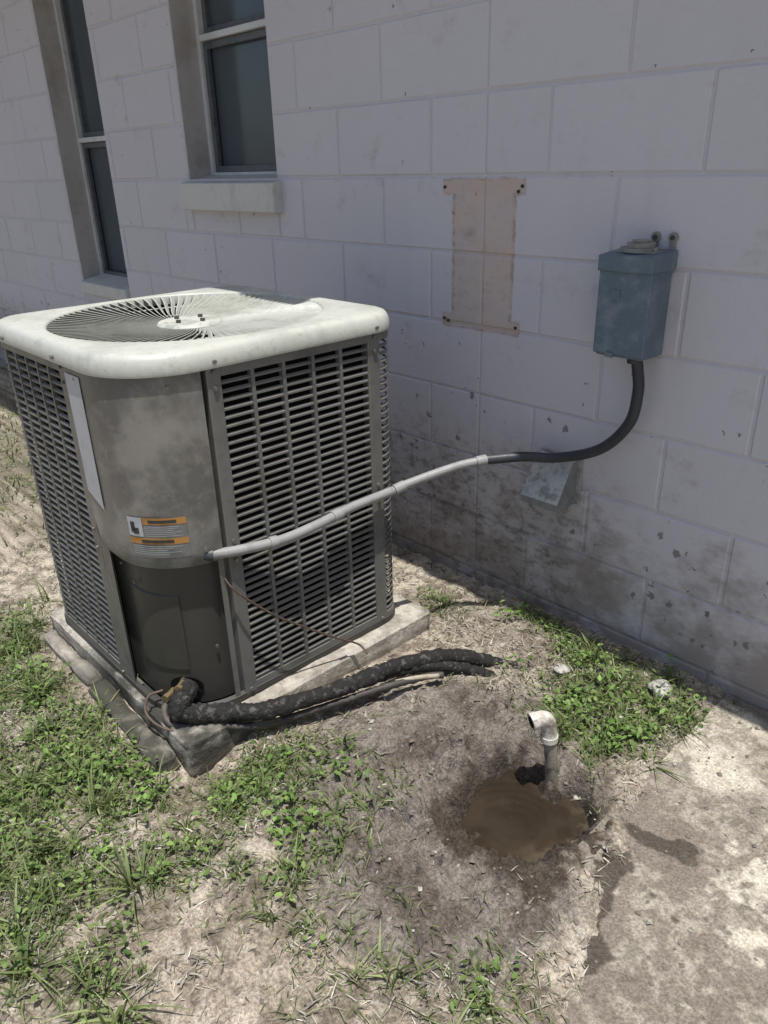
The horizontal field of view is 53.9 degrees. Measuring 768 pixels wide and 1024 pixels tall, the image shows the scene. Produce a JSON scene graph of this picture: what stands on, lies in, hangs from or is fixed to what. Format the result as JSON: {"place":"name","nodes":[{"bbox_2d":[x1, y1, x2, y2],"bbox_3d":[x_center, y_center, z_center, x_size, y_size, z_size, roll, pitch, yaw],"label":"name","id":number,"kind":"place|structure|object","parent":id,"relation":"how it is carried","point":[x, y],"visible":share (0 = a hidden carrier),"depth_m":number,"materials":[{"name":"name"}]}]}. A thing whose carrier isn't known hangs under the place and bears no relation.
{"place":"outdoors","nodes":[
{"label":"outdoors","id":0,"kind":"place"},
{"bbox_2d":[0,364,725,1023],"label":"ground","id":1,"kind":"structure","parent":0,"point":[460,778],"depth_m":1.56,"materials":[{"name":"soil"}]},
{"bbox_2d":[43,590,429,778],"bbox_3d":[-0.465,0.372,2.310,0.906,0.146,0.838,-23,32,-38],"label":"concrete pad","id":2,"kind":"object","parent":1,"relation":"on","point":[196,750],"visible":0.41,"depth_m":2.01,"materials":[{"name":"grey concrete"}]},
{"bbox_2d":[0,285,394,707],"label":"air conditioner condenser","id":3,"kind":"object","parent":2,"relation":"on","point":[176,437],"visible":0.98,"depth_m":1.82,"materials":[{"name":"grey metal"}]},
{"bbox_2d":[144,578,367,731],"bbox_3d":[-0.298,0.316,1.847,0.594,0.387,0.161,-11,26,-20],"label":"control wire","id":4,"kind":"object","parent":3,"relation":"attached to","point":[162,690],"visible":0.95,"depth_m":1.86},
{"bbox_2d":[203,359,644,561],"bbox_3d":[0.063,-0.183,1.880,1.129,0.404,0.286,-8,25,-14],"label":"electrical conduit","id":5,"kind":"object","parent":3,"relation":"attached to","point":[619,434],"visible":0.9,"depth_m":1.94,"materials":[{"name":"grey plastic"}]},
{"bbox_2d":[161,672,443,729],"bbox_3d":[-0.186,0.464,1.916,0.732,0.102,0.109,-7,25,-11],"label":"liquid line","id":6,"kind":"object","parent":1,"relation":"on","point":[168,721],"visible":0.83,"depth_m":1.89,"materials":[{"name":"brown metal"}]},
{"bbox_2d":[396,673,439,679],"bbox_3d":[0.089,0.445,2.016,0.123,0.024,0.014,-9,26,-15],"label":"drain tube","id":7,"kind":"object","parent":6,"relation":"on","point":[424,676],"visible":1,"depth_m":2.01,"materials":[{"name":"beige plastic"}]},
{"bbox_2d":[167,648,517,724],"bbox_3d":[-0.068,0.449,1.974,0.956,0.205,0.135,-10,26,-17],"label":"insulated suction line","id":8,"kind":"object","parent":1,"relation":"on","point":[183,707],"visible":0.95,"depth_m":1.90,"materials":[{"name":"plastic"}]},
{"bbox_2d":[0,365,722,1023],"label":"grass","id":9,"kind":"structure","parent":1,"relation":"on","point":[144,875],"depth_m":1.64,"materials":[{"name":"green plant"}]},
{"bbox_2d":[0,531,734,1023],"bbox_3d":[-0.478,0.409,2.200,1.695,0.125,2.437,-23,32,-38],"label":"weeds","id":10,"kind":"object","parent":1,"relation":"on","point":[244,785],"visible":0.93,"depth_m":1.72,"materials":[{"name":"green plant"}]},
{"bbox_2d":[460,769,587,862],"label":"puddle","id":11,"kind":"object","parent":1,"relation":"on","point":[532,826],"visible":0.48,"depth_m":1.69,"materials":[{"name":"liquid"}]},
{"bbox_2d":[527,710,557,787],"bbox_3d":[0.364,0.565,1.725,0.082,0.274,0.041,-6,25,-10],"label":"pvc drain pipe","id":12,"kind":"object","parent":1,"relation":"on","point":[544,721],"visible":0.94,"depth_m":1.68,"materials":[{"name":"white plastic"}]},
{"bbox_2d":[553,662,570,674],"bbox_3d":[0.489,0.432,2.078,0.045,0.036,0.046,-9,26,-16],"label":"stone","id":13,"kind":"object","parent":1,"relation":"on","point":[560,670],"visible":0.97,"depth_m":2.07,"materials":[{"name":"white stone"}]},
{"bbox_2d":[401,694,767,1023],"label":"concrete slab","id":14,"kind":"structure","parent":1,"relation":"on","point":[627,941],"depth_m":1.45,"materials":[{"name":"grey concrete"}]},
{"bbox_2d":[645,679,672,698],"bbox_3d":[0.734,0.463,1.994,0.068,0.045,0.066,-11,26,-20],"label":"stone","id":15,"kind":"object","parent":1,"relation":"on","point":[661,684],"visible":0.91,"depth_m":1.98,"materials":[{"name":"white stone"}]},
{"bbox_3d":[2.311,-2.002,4.801,6.994,2.900,11.600,-23,32,-38],"label":"wall","id":16,"kind":"object","parent":1,"relation":"on","visible":0},
{"bbox_2d":[80,273,130,299],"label":"sill","id":17,"kind":"structure","parent":16,"relation":"attached to","point":[115,287],"depth_m":3.99,"materials":[{"name":"paint"}]},
{"bbox_2d":[32,0,250,279],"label":"window reveal","id":18,"kind":"object","parent":16,"relation":"attached to","point":[186,58],"depth_m":3.70,"materials":[{"name":"paint"}]},
{"bbox_2d":[52,0,104,273],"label":"frame","id":19,"kind":"object","parent":18,"relation":"attached to","point":[67,68],"visible":0.27,"depth_m":3.85,"materials":[{"name":"metal"}]},
{"bbox_2d":[59,0,126,276],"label":"sash","id":20,"kind":"object","parent":19,"relation":"attached to","point":[85,146],"visible":0.42,"depth_m":3.89,"materials":[{"name":"grey metal"}]},
{"bbox_2d":[65,0,126,272],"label":"glass","id":21,"kind":"object","parent":19,"relation":"attached to","point":[103,184],"visible":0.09,"depth_m":3.85,"materials":[{"name":"grey glass"}]},
{"bbox_2d":[179,174,283,212],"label":"sill","id":22,"kind":"structure","parent":16,"relation":"attached to","point":[259,196],"depth_m":2.85,"materials":[{"name":"paint"}]},
{"bbox_2d":[192,0,276,174],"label":"frame","id":23,"kind":"object","parent":22,"relation":"on","point":[201,37],"visible":0.2,"depth_m":2.93,"materials":[{"name":"metal"}]},
{"bbox_2d":[201,0,276,171],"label":"sash","id":24,"kind":"object","parent":23,"relation":"attached to","point":[234,39],"visible":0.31,"depth_m":2.93,"materials":[{"name":"grey metal"}]},
{"bbox_2d":[208,0,275,165],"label":"glass","id":25,"kind":"object","parent":23,"relation":"attached to","point":[241,77],"visible":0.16,"depth_m":2.90,"materials":[{"name":"grey glass"}]},
{"bbox_2d":[443,184,523,329],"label":"rusty anchors","id":26,"kind":"object","parent":16,"relation":"attached to","point":[518,191],"visible":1,"depth_m":2.13,"materials":[{"name":"brown metal"}]},
{"bbox_2d":[521,448,582,511],"bbox_3d":[0.474,-0.090,2.145,0.094,0.140,0.140,-23,32,-38],"label":"weatherproof outlet hood","id":27,"kind":"object","parent":16,"relation":"attached to","point":[554,487],"visible":0.8,"depth_m":2.13,"materials":[{"name":"metal"}]},
{"bbox_2d":[593,231,678,360],"bbox_3d":[0.590,-0.511,1.786,0.111,0.280,0.140,-23,32,-38],"label":"electrical disconnect box","id":28,"kind":"object","parent":16,"relation":"attached to","point":[635,277],"visible":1,"depth_m":1.75,"materials":[{"name":"grey metal"}]},
{"bbox_2d":[593,271,652,359],"bbox_3d":[0.558,-0.475,1.768,0.007,0.220,0.134,-23,32,-38],"label":"door","id":29,"kind":"structure","parent":28,"relation":"in","point":[620,326],"depth_m":1.77,"materials":[{"name":"grey metal"}]},
{"bbox_2d":[0,0,767,710],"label":"wall","id":30,"kind":"structure","parent":0,"point":[596,128],"depth_m":2.11,"materials":[{"name":"paint"}]},
{"bbox_2d":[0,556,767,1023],"bbox_3d":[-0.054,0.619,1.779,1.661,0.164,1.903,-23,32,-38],"label":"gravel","id":31,"kind":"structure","parent":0,"point":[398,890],"depth_m":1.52,"materials":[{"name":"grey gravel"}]}
]}

